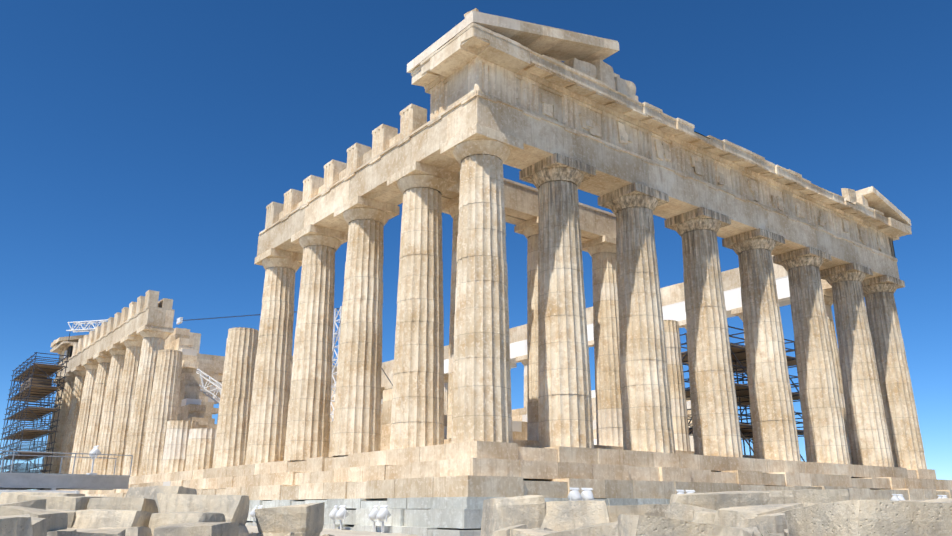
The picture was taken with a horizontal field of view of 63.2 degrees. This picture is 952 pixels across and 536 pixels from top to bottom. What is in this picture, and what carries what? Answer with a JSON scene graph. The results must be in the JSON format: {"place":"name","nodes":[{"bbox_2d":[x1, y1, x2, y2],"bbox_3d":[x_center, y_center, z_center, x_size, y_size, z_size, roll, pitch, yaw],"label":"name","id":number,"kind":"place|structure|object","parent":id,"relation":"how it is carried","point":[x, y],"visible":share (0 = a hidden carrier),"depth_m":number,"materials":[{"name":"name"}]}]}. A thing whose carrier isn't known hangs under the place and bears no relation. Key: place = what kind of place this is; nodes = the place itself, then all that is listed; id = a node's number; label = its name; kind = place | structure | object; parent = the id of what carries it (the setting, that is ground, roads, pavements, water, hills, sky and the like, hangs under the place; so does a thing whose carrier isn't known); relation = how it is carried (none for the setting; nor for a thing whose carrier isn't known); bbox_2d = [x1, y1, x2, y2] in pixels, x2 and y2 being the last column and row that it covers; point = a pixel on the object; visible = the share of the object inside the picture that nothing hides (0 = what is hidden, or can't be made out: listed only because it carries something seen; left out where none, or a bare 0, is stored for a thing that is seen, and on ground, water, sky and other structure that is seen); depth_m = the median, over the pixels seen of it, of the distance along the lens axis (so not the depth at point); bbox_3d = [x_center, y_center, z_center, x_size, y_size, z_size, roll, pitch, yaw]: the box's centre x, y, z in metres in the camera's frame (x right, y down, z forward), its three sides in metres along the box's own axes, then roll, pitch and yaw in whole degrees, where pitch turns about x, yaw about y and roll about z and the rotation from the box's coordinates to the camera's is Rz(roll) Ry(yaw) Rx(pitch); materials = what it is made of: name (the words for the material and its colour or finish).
{"place":"outdoors","nodes":[
{"label":"outdoors","id":0,"kind":"place"},
{"bbox_2d":[64,306,341,421],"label":"crane","id":1,"kind":"object","parent":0,"point":[205,391],"visible":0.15,"depth_m":67.01,"materials":[{"name":"metal"}]},
{"bbox_2d":[67,308,392,385],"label":"crane cables","id":2,"kind":"object","parent":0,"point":[260,314],"visible":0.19,"depth_m":67.71,"materials":[{"name":"white metal"}]},
{"bbox_2d":[245,525,407,535],"bbox_3d":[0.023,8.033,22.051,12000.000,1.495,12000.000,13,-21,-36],"label":"ground","id":3,"kind":"structure","parent":0,"point":[334,532],"depth_m":20.78,"materials":[{"name":"beige stone"}]},
{"bbox_2d":[0,489,79,493],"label":"walkway","id":4,"kind":"structure","parent":3,"relation":"on","point":[60,491],"depth_m":38.95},
{"bbox_2d":[0,450,132,489],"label":"works bridge","id":5,"kind":"structure","parent":3,"relation":"on","point":[42,481],"depth_m":41.01,"materials":[{"name":"grey metal"}]},
{"bbox_2d":[86,445,100,474],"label":"floodlight","id":6,"kind":"object","parent":5,"relation":"on","point":[95,450],"visible":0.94,"depth_m":44.03,"materials":[{"name":"white metal"}]},
{"bbox_2d":[0,325,804,489],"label":"scaffold tubes","id":7,"kind":"object","parent":3,"relation":"on","point":[17,468],"visible":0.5,"depth_m":68.34},
{"bbox_2d":[2,344,803,459],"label":"scaffold planks","id":8,"kind":"object","parent":7,"relation":"on","point":[741,356],"visible":0.38,"depth_m":68.51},
{"bbox_2d":[245,497,669,535],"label":"foundation","id":9,"kind":"object","parent":3,"relation":"on","point":[440,516],"visible":0.27,"depth_m":22.02,"materials":[{"name":"grey stone"}]},
{"bbox_2d":[250,505,256,525],"bbox_3d":[-8.181,9.311,28.560,0.357,1.059,0.410,7,-18,-22],"label":"floodlight","id":10,"kind":"object","parent":9,"relation":"on","point":[252,513],"visible":0.5,"depth_m":28.51,"materials":[{"name":"white metal"}]},
{"bbox_2d":[329,505,337,528],"bbox_3d":[-4.367,7.872,23.888,0.357,1.059,0.410,7,-18,-22],"label":"floodlight","id":11,"kind":"object","parent":9,"relation":"on","point":[332,514],"visible":0.73,"depth_m":23.84,"materials":[{"name":"white metal"}]},
{"bbox_2d":[336,505,348,529],"bbox_3d":[-4.092,7.768,23.551,0.357,1.059,0.410,13,-21,-36],"label":"floodlight","id":12,"kind":"object","parent":9,"relation":"on","point":[342,513],"visible":1,"depth_m":23.53,"materials":[{"name":"white metal"}]},
{"bbox_2d":[369,505,378,531],"bbox_3d":[-2.891,7.315,22.080,0.357,1.059,0.410,7,-18,-22],"label":"floodlight","id":13,"kind":"object","parent":9,"relation":"on","point":[373,514],"visible":0.88,"depth_m":22.04,"materials":[{"name":"white metal"}]},
{"bbox_2d":[377,505,390,532],"bbox_3d":[-2.616,7.211,21.743,0.357,1.059,0.410,13,-21,-36],"label":"floodlight","id":14,"kind":"object","parent":9,"relation":"on","point":[383,513],"visible":1,"depth_m":21.72,"materials":[{"name":"white metal"}]},
{"bbox_2d":[37,441,951,500],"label":"stepped temple base","id":15,"kind":"object","parent":9,"relation":"on","point":[482,469],"visible":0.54,"depth_m":26.87,"materials":[{"name":"stone"}]},
{"bbox_2d":[164,328,693,451],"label":"cella walls","id":16,"kind":"structure","parent":15,"relation":"on","point":[195,403],"depth_m":59.52,"materials":[{"name":"stone"}]},
{"bbox_2d":[51,8,910,457],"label":"pediment porches","id":17,"kind":"object","parent":15,"relation":"on","point":[583,52],"visible":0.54,"depth_m":31.16,"materials":[{"name":"stone"}]},
{"bbox_2d":[42,123,926,476],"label":"columns","id":18,"kind":"structure","parent":15,"relation":"on","point":[120,399],"depth_m":32.75,"materials":[{"name":"stone"}]},
{"bbox_2d":[52,22,910,377],"bbox_3d":[-9.181,4.422,61.760,32.216,3.330,70.836,13,-21,-36],"label":"entablature","id":19,"kind":"object","parent":18,"relation":"on","point":[538,104],"visible":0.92,"depth_m":32.07,"materials":[{"name":"stone"}]},
{"bbox_2d":[217,196,851,463],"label":"columns","id":20,"kind":"structure","parent":15,"relation":"on","point":[605,342],"depth_m":36.76,"materials":[{"name":"stone"}]},
{"bbox_2d":[50,217,911,389],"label":"entablature","id":21,"kind":"structure","parent":20,"relation":"on","point":[673,301],"depth_m":53.89,"materials":[{"name":"stone"}]},
{"bbox_2d":[567,487,581,500],"bbox_3d":[2.836,6.806,22.058,0.410,1.059,0.357,13,-21,-36],"label":"floodlight","id":22,"kind":"object","parent":9,"relation":"on","point":[574,494],"visible":0.67,"depth_m":22.06,"materials":[{"name":"white metal"}]},
{"bbox_2d":[581,488,593,500],"bbox_3d":[3.233,6.897,22.353,0.410,1.059,0.357,7,-18,-22],"label":"floodlight","id":23,"kind":"object","parent":9,"relation":"on","point":[586,493],"visible":0.6,"depth_m":22.37,"materials":[{"name":"white metal"}]},
{"bbox_2d":[676,490,684,493],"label":"floodlight","id":24,"kind":"object","parent":9,"relation":"on","point":[680,491],"visible":0.19,"depth_m":24.97,"materials":[{"name":"white metal"}]},
{"bbox_2d":[0,486,951,535],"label":"rubble blocks","id":25,"kind":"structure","parent":3,"relation":"on","point":[162,511],"depth_m":12.67,"materials":[{"name":"beige stone"}]},
{"bbox_2d":[890,494,899,500],"bbox_3d":[18.211,10.337,33.521,0.410,1.059,0.357,13,-21,-36],"label":"floodlight","id":26,"kind":"object","parent":3,"relation":"on","point":[894,498],"visible":0.4,"depth_m":33.55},
{"bbox_2d":[896,494,904,499],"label":"floodlight","id":27,"kind":"object","parent":3,"relation":"on","point":[900,496],"visible":0.31,"depth_m":33.87,"materials":[{"name":"white metal"}]},
{"bbox_2d":[0,0,951,489],"label":"sky","id":28,"kind":"structure","parent":0,"point":[145,145],"materials":[{"name":"blue"}]}
]}

